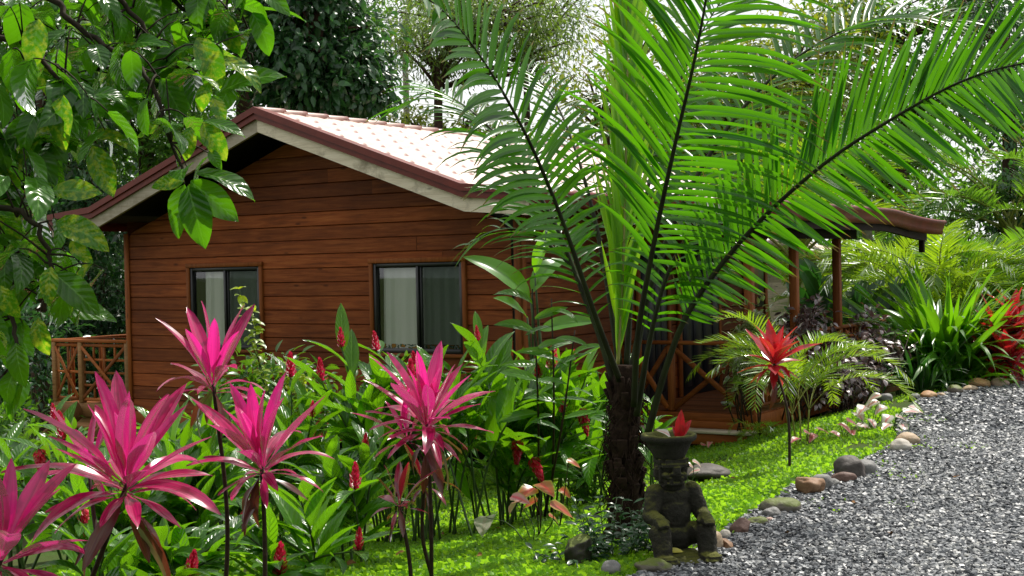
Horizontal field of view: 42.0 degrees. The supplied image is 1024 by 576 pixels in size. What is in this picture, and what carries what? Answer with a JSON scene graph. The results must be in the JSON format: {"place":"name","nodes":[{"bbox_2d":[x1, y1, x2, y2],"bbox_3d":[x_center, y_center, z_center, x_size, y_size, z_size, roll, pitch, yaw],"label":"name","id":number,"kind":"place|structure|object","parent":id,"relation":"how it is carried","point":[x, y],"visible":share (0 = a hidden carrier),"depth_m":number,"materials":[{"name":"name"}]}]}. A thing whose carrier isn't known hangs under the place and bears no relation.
{"place":"outdoors","nodes":[
{"label":"outdoors","id":0,"kind":"place"},
{"bbox_2d":[0,266,1023,575],"bbox_3d":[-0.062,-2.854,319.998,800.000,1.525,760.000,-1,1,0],"label":"ground","id":1,"kind":"structure","parent":0,"point":[46,558],"depth_m":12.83,"materials":[{"name":"green plant"}]},
{"bbox_2d":[0,413,52,526],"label":"shrub","id":2,"kind":"object","parent":1,"relation":"on","point":[28,430],"visible":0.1,"depth_m":12.22,"materials":[{"name":"green plant"}]},
{"bbox_2d":[0,394,85,449],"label":"shrub","id":3,"kind":"object","parent":1,"relation":"on","point":[19,411],"visible":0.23,"depth_m":17.99,"materials":[{"name":"green plant"}]},
{"bbox_2d":[0,393,86,568],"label":"ginger clump","id":4,"kind":"object","parent":1,"relation":"on","point":[17,453],"visible":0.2,"depth_m":9.47,"materials":[{"name":"green plant"}]},
{"bbox_2d":[0,458,87,575],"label":"cordyline","id":5,"kind":"object","parent":1,"relation":"on","point":[35,496],"visible":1,"depth_m":5.26,"materials":[{"name":"plant"}]},
{"bbox_2d":[0,288,98,482],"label":"shrub","id":6,"kind":"object","parent":1,"relation":"on","point":[45,364],"visible":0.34,"depth_m":20.02,"materials":[{"name":"green plant"}]},
{"bbox_2d":[9,417,105,538],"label":"shrub","id":7,"kind":"object","parent":1,"relation":"on","point":[53,457],"visible":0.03,"depth_m":11.49,"materials":[{"name":"green plant"}]},
{"bbox_2d":[0,235,125,431],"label":"tree","id":8,"kind":"object","parent":1,"relation":"on","point":[92,380],"visible":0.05,"depth_m":24.25,"materials":[{"name":"green plant"}]},
{"bbox_2d":[21,237,125,435],"bbox_3d":[-8.100,0.949,24.873,3.943,4.659,3.419,-1,1,0],"label":"tree","id":9,"kind":"object","parent":1,"relation":"on","point":[118,327],"visible":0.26,"depth_m":24.58,"materials":[{"name":"green plant"}]},
{"bbox_2d":[0,1,161,456],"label":"tree","id":10,"kind":"object","parent":1,"relation":"on","point":[61,205],"visible":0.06,"depth_m":22.78,"materials":[{"name":"green plant"}]},
{"bbox_2d":[0,409,192,575],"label":"ginger clump","id":11,"kind":"object","parent":1,"relation":"on","point":[74,484],"visible":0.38,"depth_m":8.12,"materials":[{"name":"green plant"}]},
{"bbox_2d":[0,371,221,575],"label":"cordyline","id":12,"kind":"object","parent":1,"relation":"on","point":[129,451],"visible":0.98,"depth_m":5.55,"materials":[{"name":"plant"}]},
{"bbox_2d":[0,0,233,394],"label":"tree","id":13,"kind":"object","parent":1,"relation":"on","point":[119,167],"visible":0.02,"depth_m":26.98,"materials":[{"name":"green plant"}]},
{"bbox_2d":[5,0,284,180],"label":"tree","id":14,"kind":"object","parent":1,"relation":"on","point":[147,158],"visible":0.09,"depth_m":23.55,"materials":[{"name":"green plant"}]},
{"bbox_2d":[0,0,305,422],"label":"noni tree","id":15,"kind":"object","parent":1,"relation":"on","point":[131,77],"visible":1,"depth_m":5.47,"materials":[{"name":"green plant"}]},
{"bbox_2d":[132,380,235,491],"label":"ginger clump","id":16,"kind":"object","parent":1,"relation":"on","point":[225,400],"visible":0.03,"depth_m":11.35,"materials":[{"name":"green plant"}]},
{"bbox_2d":[43,514,334,575],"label":"ginger clump","id":17,"kind":"object","parent":1,"relation":"on","point":[185,554],"visible":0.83,"depth_m":7.21,"materials":[{"name":"green plant"}]},
{"bbox_2d":[136,396,279,573],"bbox_3d":[-1.875,1.323,8.416,1.436,1.217,1.143,-1,1,30],"label":"ginger clump","id":18,"kind":"object","parent":1,"relation":"on","point":[210,486],"visible":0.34,"depth_m":8.52,"materials":[{"name":"green plant"}]},
{"bbox_2d":[156,301,263,575],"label":"cordyline","id":19,"kind":"object","parent":1,"relation":"on","point":[208,355],"visible":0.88,"depth_m":6.59,"materials":[{"name":"plant"}]},
{"bbox_2d":[135,410,318,549],"bbox_3d":[-2.208,1.457,10.206,1.337,1.161,1.262,0,1,43],"label":"ginger clump","id":20,"kind":"object","parent":1,"relation":"on","point":[234,509],"visible":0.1,"depth_m":10.04,"materials":[{"name":"green plant"}]},
{"bbox_2d":[230,4,252,115],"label":"tree","id":21,"kind":"object","parent":1,"relation":"on","point":[245,104],"visible":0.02,"depth_m":26.80,"materials":[{"name":"green plant"}]},
{"bbox_2d":[186,372,333,575],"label":"cordyline","id":22,"kind":"object","parent":1,"relation":"on","point":[256,430],"visible":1,"depth_m":6.26,"materials":[{"name":"plant"}]},
{"bbox_2d":[185,340,339,438],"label":"shrub","id":23,"kind":"object","parent":1,"relation":"on","point":[250,376],"visible":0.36,"depth_m":12.94,"materials":[{"name":"green plant"}]},
{"bbox_2d":[230,286,310,415],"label":"sprig bush","id":24,"kind":"object","parent":1,"relation":"on","point":[258,329],"visible":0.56,"depth_m":12.20,"materials":[{"name":"green plant"}]},
{"bbox_2d":[207,470,400,575],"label":"ginger clump","id":25,"kind":"object","parent":1,"relation":"on","point":[313,521],"visible":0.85,"depth_m":7.82,"materials":[{"name":"green plant"}]},
{"bbox_2d":[223,351,396,538],"bbox_3d":[-1.683,1.317,10.854,1.881,1.617,1.317,0,1,43],"label":"ginger clump","id":26,"kind":"object","parent":1,"relation":"on","point":[289,414],"visible":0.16,"depth_m":10.88,"materials":[{"name":"green plant"}]},
{"bbox_2d":[227,0,413,121],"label":"evergreen tree","id":27,"kind":"object","parent":1,"relation":"on","point":[320,67],"visible":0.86,"depth_m":24.31,"materials":[{"name":"green plant"}]},
{"bbox_2d":[279,418,414,562],"bbox_3d":[-1.105,1.413,8.917,0.954,1.044,1.473,-2,1,-36],"label":"ginger clump","id":28,"kind":"object","parent":1,"relation":"on","point":[356,489],"visible":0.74,"depth_m":8.89,"materials":[{"name":"green plant"}]},
{"bbox_2d":[288,350,410,440],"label":"shrub","id":29,"kind":"object","parent":1,"relation":"on","point":[335,400],"visible":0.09,"depth_m":12.53,"materials":[{"name":"green plant"}]},
{"bbox_2d":[271,303,455,541],"bbox_3d":[-1.289,1.118,10.414,1.716,1.989,1.491,-1,1,0],"label":"ginger clump","id":30,"kind":"object","parent":1,"relation":"on","point":[347,343],"visible":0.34,"depth_m":10.47,"materials":[{"name":"green plant"}]},
{"bbox_2d":[371,461,440,575],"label":"cordyline","id":31,"kind":"object","parent":1,"relation":"on","point":[401,477],"visible":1,"depth_m":7.32,"materials":[{"name":"plant"}]},
{"bbox_2d":[347,0,476,123],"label":"tree","id":32,"kind":"object","parent":1,"relation":"on","point":[375,3],"visible":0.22,"depth_m":37.83,"materials":[{"name":"green plant"}]},
{"bbox_2d":[353,341,493,575],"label":"cordyline","id":33,"kind":"object","parent":1,"relation":"on","point":[425,400],"visible":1,"depth_m":7.57,"materials":[{"name":"plant"}]},
{"bbox_2d":[389,444,462,571],"bbox_3d":[-0.489,1.352,7.925,0.344,0.920,0.427,0,1,39],"label":"cordyline","id":34,"kind":"object","parent":1,"relation":"on","point":[417,465],"visible":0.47,"depth_m":7.92,"materials":[{"name":"plant"}]},
{"bbox_2d":[317,312,548,542],"bbox_3d":[-0.545,1.133,10.349,1.732,1.878,1.772,-1,1,0],"label":"ginger clump","id":35,"kind":"object","parent":1,"relation":"on","point":[493,409],"visible":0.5,"depth_m":10.22,"materials":[{"name":"green plant"}]},
{"bbox_2d":[371,91,537,134],"bbox_3d":[-1.385,-1.458,33.109,4.482,6.833,2.679,-1,1,0],"label":"tree","id":36,"kind":"object","parent":1,"relation":"on","point":[406,119],"visible":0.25,"depth_m":32.71,"materials":[{"name":"green plant"}]},
{"bbox_2d":[362,0,604,128],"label":"tree","id":37,"kind":"object","parent":1,"relation":"on","point":[438,70],"visible":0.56,"depth_m":30.83,"materials":[{"name":"green plant"}]},
{"bbox_2d":[368,0,611,139],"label":"tree","id":38,"kind":"object","parent":1,"relation":"on","point":[570,21],"visible":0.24,"depth_m":33.88,"materials":[{"name":"green plant"}]},
{"bbox_2d":[36,107,946,482],"bbox_3d":[-0.485,0.463,18.684,10.365,5.462,9.888,-1,1,33],"label":"wooden cabin","id":39,"kind":"object","parent":1,"relation":"on","point":[336,211],"visible":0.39,"depth_m":16.34,"materials":[{"name":"brown wood"}]},
{"bbox_2d":[185,262,265,353],"bbox_3d":[-3.654,0.249,17.003,1.364,1.145,0.099,-1,1,33],"label":"window","id":40,"kind":"structure","parent":39,"relation":"in","point":[190,268],"depth_m":16.99,"materials":[{"name":"brown wood"}]},
{"bbox_2d":[206,271,258,344],"bbox_3d":[-3.546,0.259,17.040,1.050,1.096,0.042,-1,1,33],"label":"curtain","id":41,"kind":"object","parent":39,"relation":"attached to","point":[215,294],"visible":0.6,"depth_m":17.04,"materials":[{"name":"fabric"}]},
{"bbox_2d":[368,256,469,358],"bbox_3d":[-1.082,0.222,15.318,1.414,1.145,0.099,-1,1,33],"label":"window","id":42,"kind":"structure","parent":39,"relation":"in","point":[373,264],"depth_m":15.31,"materials":[{"name":"brown wood"}]},
{"bbox_2d":[384,267,460,348],"bbox_3d":[-1.020,0.212,15.384,1.210,1.096,0.042,-1,1,33],"label":"curtain","id":43,"kind":"object","parent":39,"relation":"attached to","point":[441,302],"visible":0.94,"depth_m":15.36,"materials":[{"name":"fabric"}]},
{"bbox_2d":[635,239,671,402],"bbox_3d":[1.824,0.421,17.109,0.038,2.100,0.920,-1,1,33],"label":"door","id":44,"kind":"structure","parent":39,"relation":"in","point":[656,349],"depth_m":17.15,"materials":[{"name":"brown wood"}]},
{"bbox_2d":[676,239,722,396],"bbox_3d":[2.572,0.370,18.256,0.038,2.130,1.340,-1,1,33],"label":"door","id":45,"kind":"structure","parent":39,"relation":"in","point":[693,330],"depth_m":18.18,"materials":[{"name":"brown wood"}]},
{"bbox_2d":[743,259,763,306],"bbox_3d":[3.595,-0.074,19.807,0.053,0.720,0.680,-1,1,33],"label":"window","id":46,"kind":"structure","parent":39,"relation":"in","point":[757,272],"depth_m":19.94,"materials":[{"name":"glass"}]},
{"bbox_2d":[474,514,523,539],"bbox_3d":[-0.087,1.660,9.105,0.372,0.229,0.164,-1,1,29],"label":"caladium","id":47,"kind":"object","parent":1,"relation":"on","point":[482,524],"visible":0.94,"depth_m":9.17,"materials":[{"name":"white plant"}]},
{"bbox_2d":[508,492,534,539],"bbox_3d":[0.066,1.599,9.253,0.183,0.355,0.118,-1,1,0],"label":"caladium","id":48,"kind":"object","parent":1,"relation":"on","point":[518,497],"visible":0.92,"depth_m":9.25,"materials":[{"name":"pink plant"}]},
{"bbox_2d":[444,385,605,526],"bbox_3d":[-0.066,1.407,10.851,1.473,1.309,1.258,-1,1,31],"label":"ginger clump","id":49,"kind":"object","parent":1,"relation":"on","point":[507,461],"visible":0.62,"depth_m":10.75,"materials":[{"name":"green plant"}]},
{"bbox_2d":[463,222,590,497],"bbox_3d":[0.180,0.739,12.327,1.092,2.724,0.572,-2,1,-20],"label":"heliconia","id":50,"kind":"object","parent":1,"relation":"on","point":[503,272],"visible":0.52,"depth_m":12.37,"materials":[{"name":"green plant"}]},
{"bbox_2d":[463,346,607,519],"bbox_3d":[0.140,1.252,11.257,1.257,1.652,1.914,-2,1,-26],"label":"ginger clump","id":51,"kind":"object","parent":1,"relation":"on","point":[561,372],"visible":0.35,"depth_m":10.99,"materials":[{"name":"green plant"}]},
{"bbox_2d":[61,67,1023,369],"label":"wood","id":52,"kind":"object","parent":1,"relation":"on","point":[935,181],"visible":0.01,"depth_m":45.08,"materials":[{"name":"green plant"}]},
{"bbox_2d":[514,480,573,534],"bbox_3d":[0.229,1.574,9.394,0.374,0.434,0.309,-1,1,11],"label":"caladium","id":53,"kind":"object","parent":1,"relation":"on","point":[546,486],"visible":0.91,"depth_m":9.40,"materials":[{"name":"plant"}]},
{"bbox_2d":[494,289,599,516],"bbox_3d":[0.288,0.992,10.519,0.818,2.010,1.850,-1,1,0],"label":"tall ginger","id":54,"kind":"object","parent":1,"relation":"on","point":[557,342],"visible":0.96,"depth_m":9.75,"materials":[{"name":"plant"}]},
{"bbox_2d":[549,458,579,526],"bbox_3d":[0.380,1.527,9.885,0.088,0.548,0.282,-2,1,-44],"label":"caladium","id":55,"kind":"object","parent":1,"relation":"on","point":[564,490],"visible":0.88,"depth_m":9.87,"materials":[{"name":"plant"}]},
{"bbox_2d":[525,535,616,566],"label":"herb","id":56,"kind":"object","parent":1,"relation":"on","point":[569,562],"visible":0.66,"depth_m":8.05,"materials":[{"name":"green plant"}]},
{"bbox_2d":[564,534,591,565],"bbox_3d":[0.402,1.603,8.080,0.173,0.218,0.189,-1,1,0],"label":"rock","id":57,"kind":"object","parent":1,"relation":"on","point":[577,546],"visible":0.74,"depth_m":8.02,"materials":[{"name":"stone"}]},
{"bbox_2d":[555,415,608,505],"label":"herb","id":58,"kind":"object","parent":1,"relation":"on","point":[584,493],"visible":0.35,"depth_m":12.00,"materials":[{"name":"green plant"}]},
{"bbox_2d":[534,353,651,505],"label":"ginger clump","id":59,"kind":"object","parent":1,"relation":"on","point":[588,466],"visible":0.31,"depth_m":11.84,"materials":[{"name":"green plant"}]},
{"bbox_2d":[560,495,649,555],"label":"herb","id":60,"kind":"object","parent":1,"relation":"on","point":[591,533],"visible":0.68,"depth_m":8.21,"materials":[{"name":"green plant"}]},
{"bbox_2d":[601,560,620,573],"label":"rock","id":61,"kind":"object","parent":1,"relation":"on","point":[611,566],"visible":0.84,"depth_m":7.63,"materials":[{"name":"grey stone"}]},
{"bbox_2d":[530,0,702,148],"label":"tree","id":62,"kind":"object","parent":1,"relation":"on","point":[592,99],"visible":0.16,"depth_m":29.73,"materials":[{"name":"green plant"}]},
{"bbox_2d":[608,499,652,553],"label":"herb","id":63,"kind":"object","parent":1,"relation":"on","point":[644,545],"visible":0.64,"depth_m":8.26,"materials":[{"name":"green plant"}]},
{"bbox_2d":[586,396,677,484],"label":"ginger clump","id":64,"kind":"object","parent":1,"relation":"on","point":[662,425],"visible":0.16,"depth_m":12.03,"materials":[{"name":"green plant"}]},
{"bbox_2d":[641,430,722,567],"bbox_3d":[1.000,1.271,7.993,0.426,0.794,0.477,-1,1,-14],"label":"stone statue","id":65,"kind":"object","parent":1,"relation":"on","point":[673,500],"visible":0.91,"depth_m":7.97,"materials":[{"name":"stone"}]},
{"bbox_2d":[656,409,690,436],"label":"flower","id":66,"kind":"object","parent":65,"relation":"in","point":[681,428],"visible":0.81,"depth_m":8.05,"materials":[{"name":"red plant"}]},
{"bbox_2d":[362,0,1023,540],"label":"palm","id":67,"kind":"object","parent":1,"relation":"on","point":[738,204],"visible":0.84,"depth_m":8.62,"materials":[{"name":"green plant"}]},
{"bbox_2d":[687,463,730,481],"bbox_3d":[1.829,1.746,12.603,0.458,0.173,0.423,-1,1,0],"label":"rock","id":68,"kind":"object","parent":1,"relation":"on","point":[708,471],"visible":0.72,"depth_m":12.44,"materials":[{"name":"stone"}]},
{"bbox_2d":[716,295,780,438],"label":"shrub","id":69,"kind":"object","parent":1,"relation":"on","point":[736,365],"visible":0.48,"depth_m":14.96,"materials":[{"name":"green plant"}]},
{"bbox_2d":[593,0,912,174],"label":"tree","id":70,"kind":"object","parent":1,"relation":"on","point":[804,84],"visible":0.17,"depth_m":31.17,"materials":[{"name":"green plant"}]},
{"bbox_2d":[726,419,784,443],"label":"dwarf palm","id":71,"kind":"object","parent":1,"relation":"on","point":[770,424],"visible":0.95,"depth_m":15.11,"materials":[{"name":"plant"}]},
{"bbox_2d":[740,319,820,465],"bbox_3d":[2.453,0.982,12.399,0.682,1.388,0.739,-2,1,-16],"label":"cordyline","id":72,"kind":"object","parent":1,"relation":"on","point":[773,347],"visible":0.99,"depth_m":12.35,"materials":[{"name":"plant"}]},
{"bbox_2d":[666,134,927,332],"bbox_3d":[5.718,-0.605,26.889,6.595,4.739,6.638,-1,1,0],"label":"palm","id":73,"kind":"object","parent":1,"relation":"on","point":[805,242],"visible":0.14,"depth_m":26.96,"materials":[{"name":"plant"}]},
{"bbox_2d":[762,294,841,424],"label":"shrub","id":74,"kind":"object","parent":1,"relation":"on","point":[806,320],"visible":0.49,"depth_m":16.66,"materials":[{"name":"green plant"}]},
{"bbox_2d":[686,310,923,444],"bbox_3d":[3.035,0.943,14.023,2.254,1.512,2.137,-2,1,-15],"label":"areca palm","id":75,"kind":"object","parent":1,"relation":"on","point":[793,366],"visible":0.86,"depth_m":13.96,"materials":[{"name":"plant"}]},
{"bbox_2d":[782,257,845,328],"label":"broadleaf plant","id":76,"kind":"object","parent":1,"relation":"on","point":[812,280],"visible":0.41,"depth_m":22.46,"materials":[{"name":"green plant"}]},
{"bbox_2d":[767,239,877,332],"bbox_3d":[7.239,0.331,34.889,6.084,3.253,5.208,-1,1,20],"label":"neighbour cabin","id":77,"kind":"object","parent":1,"relation":"on","point":[774,284],"visible":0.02,"depth_m":33.00,"materials":[{"name":"wood"}]},
{"bbox_2d":[660,66,989,260],"bbox_3d":[7.500,-2.175,34.556,9.156,7.876,4.675,-1,1,0],"label":"tree","id":78,"kind":"object","parent":1,"relation":"on","point":[920,170],"visible":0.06,"depth_m":33.88,"materials":[{"name":"green plant"}]},
{"bbox_2d":[768,262,881,326],"bbox_3d":[7.314,0.531,29.001,3.346,2.303,3.834,-1,1,30],"label":"areca palm","id":79,"kind":"object","parent":1,"relation":"on","point":[780,297],"visible":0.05,"depth_m":28.82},
{"bbox_2d":[831,417,857,436],"bbox_3d":[3.410,1.440,13.673,0.291,0.213,0.224,-1,1,8],"label":"caladium","id":80,"kind":"object","parent":1,"relation":"on","point":[847,428],"visible":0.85,"depth_m":13.68,"materials":[{"name":"pink plant"}]},
{"bbox_2d":[801,112,912,268],"bbox_3d":[7.180,-0.907,28.112,2.512,5.598,2.807,-1,1,0],"label":"tree","id":81,"kind":"object","parent":1,"relation":"on","point":[869,235],"visible":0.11,"depth_m":27.88,"materials":[{"name":"green plant"}]},
{"bbox_2d":[791,302,922,412],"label":"shrub","id":82,"kind":"object","parent":1,"relation":"on","point":[852,389],"visible":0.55,"depth_m":17.14,"materials":[{"name":"green plant"}]},
{"bbox_2d":[842,280,896,323],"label":"broadleaf plant","id":83,"kind":"object","parent":1,"relation":"on","point":[856,296],"visible":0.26,"depth_m":21.91,"materials":[{"name":"green plant"}]},
{"bbox_2d":[851,392,895,428],"bbox_3d":[3.795,1.308,14.001,0.468,0.427,0.223,-1,1,0],"label":"caladium","id":84,"kind":"object","parent":1,"relation":"on","point":[861,409],"visible":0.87,"depth_m":14.00,"materials":[{"name":"white plant"}]},
{"bbox_2d":[784,218,993,301],"bbox_3d":[7.361,0.197,25.882,4.093,3.097,3.863,-1,1,0],"label":"areca palm","id":85,"kind":"object","parent":1,"relation":"on","point":[861,269],"visible":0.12,"depth_m":25.37,"materials":[{"name":"plant"}]},
{"bbox_2d":[864,273,916,395],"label":"broadleaf plant","id":86,"kind":"object","parent":1,"relation":"on","point":[895,290],"visible":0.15,"depth_m":21.78,"materials":[{"name":"green plant"}]},
{"bbox_2d":[882,404,922,430],"bbox_3d":[4.030,1.348,13.743,0.554,0.271,0.246,-2,1,-29],"label":"caladium","id":87,"kind":"object","parent":1,"relation":"on","point":[911,408],"visible":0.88,"depth_m":13.77,"materials":[{"name":"white plant"}]},
{"bbox_2d":[786,0,1023,248],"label":"tree","id":88,"kind":"object","parent":1,"relation":"on","point":[919,30],"visible":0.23,"depth_m":32.71,"materials":[{"name":"green plant"}]},
{"bbox_2d":[816,218,1023,317],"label":"areca palm","id":89,"kind":"object","parent":1,"relation":"on","point":[932,272],"visible":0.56,"depth_m":22.37,"materials":[{"name":"plant"}]},
{"bbox_2d":[819,257,1023,396],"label":"strap plant","id":90,"kind":"object","parent":1,"relation":"on","point":[930,324],"visible":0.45,"depth_m":18.54,"materials":[{"name":"green plant"}]},
{"bbox_2d":[869,336,978,395],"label":"strap plant","id":91,"kind":"object","parent":1,"relation":"on","point":[918,382],"visible":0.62,"depth_m":17.85,"materials":[{"name":"green plant"}]},
{"bbox_2d":[856,147,1023,296],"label":"palm","id":92,"kind":"object","parent":1,"relation":"on","point":[969,193],"visible":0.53,"depth_m":26.89,"materials":[{"name":"plant"}]},
{"bbox_2d":[896,0,1023,356],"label":"tree","id":93,"kind":"object","parent":1,"relation":"on","point":[999,16],"visible":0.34,"depth_m":29.60,"materials":[{"name":"green plant"}]},
{"bbox_2d":[905,225,1023,376],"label":"areca palm","id":94,"kind":"object","parent":1,"relation":"on","point":[970,254],"visible":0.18,"depth_m":23.32,"materials":[{"name":"plant"}]},
{"bbox_2d":[912,339,1023,388],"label":"strap plant","id":95,"kind":"object","parent":1,"relation":"on","point":[957,373],"visible":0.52,"depth_m":18.26,"materials":[{"name":"green plant"}]},
{"bbox_2d":[971,318,1023,383],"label":"cordyline","id":96,"kind":"object","parent":1,"relation":"on","point":[1008,347],"visible":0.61,"depth_m":18.25,"materials":[{"name":"plant"}]},
{"bbox_2d":[971,293,1023,377],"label":"cordyline","id":97,"kind":"object","parent":1,"relation":"on","point":[1006,323],"visible":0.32,"depth_m":18.51,"materials":[{"name":"plant"}]},
{"bbox_2d":[989,287,1023,360],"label":"cordyline","id":98,"kind":"object","parent":1,"relation":"on","point":[1019,309],"visible":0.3,"depth_m":18.85,"materials":[{"name":"plant"}]},
{"bbox_2d":[0,0,1023,276],"label":"sky","id":99,"kind":"structure","parent":0,"point":[478,89],"materials":[{"name":"white"}]},
{"bbox_2d":[626,381,1023,575],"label":"gravel chips","id":100,"kind":"object","parent":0,"point":[968,520],"visible":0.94,"depth_m":9.15,"materials":[{"name":"gravel"}]},
{"bbox_2d":[634,557,672,571],"bbox_3d":[0.816,1.609,7.694,0.224,0.105,0.157,-1,1,0],"label":"rock","id":101,"kind":"object","parent":100,"relation":"on","point":[652,564],"visible":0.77,"depth_m":7.64,"materials":[{"name":"stone"}]},
{"bbox_2d":[729,517,750,532],"bbox_3d":[1.490,1.571,8.711,0.145,0.151,0.138,-1,1,0],"label":"rock","id":102,"kind":"object","parent":100,"relation":"on","point":[742,524],"visible":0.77,"depth_m":8.67,"materials":[{"name":"stone"}]},
{"bbox_2d":[758,497,801,512],"bbox_3d":[1.896,1.550,9.426,0.296,0.137,0.196,-1,1,0],"label":"rock","id":103,"kind":"object","parent":100,"relation":"on","point":[787,504],"visible":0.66,"depth_m":9.36,"materials":[{"name":"stone"}]},
{"bbox_2d":[795,477,825,493],"bbox_3d":[2.263,1.514,10.123,0.159,0.160,0.209,-2,1,-40],"label":"rock","id":104,"kind":"object","parent":100,"relation":"on","point":[805,485],"visible":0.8,"depth_m":10.08,"materials":[{"name":"brown stone"}]},
{"bbox_2d":[831,472,856,481],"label":"rock","id":105,"kind":"object","parent":100,"relation":"on","point":[844,476],"visible":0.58,"depth_m":10.55,"materials":[{"name":"stone"}]},
{"bbox_2d":[833,455,865,475],"bbox_3d":[2.752,1.475,10.856,0.244,0.233,0.228,-2,1,-24],"label":"rock","id":106,"kind":"object","parent":100,"relation":"on","point":[851,464],"visible":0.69,"depth_m":10.78,"materials":[{"name":"stone"}]},
{"bbox_2d":[890,438,911,450],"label":"rock","id":107,"kind":"object","parent":100,"relation":"on","point":[900,444],"visible":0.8,"depth_m":12.19,"materials":[{"name":"stone"}]},
{"bbox_2d":[896,432,920,443],"bbox_3d":[3.751,1.445,12.660,0.238,0.153,0.195,-1,1,0],"label":"rock","id":108,"kind":"object","parent":100,"relation":"on","point":[912,438],"visible":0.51,"depth_m":12.59,"materials":[{"name":"beige stone"}]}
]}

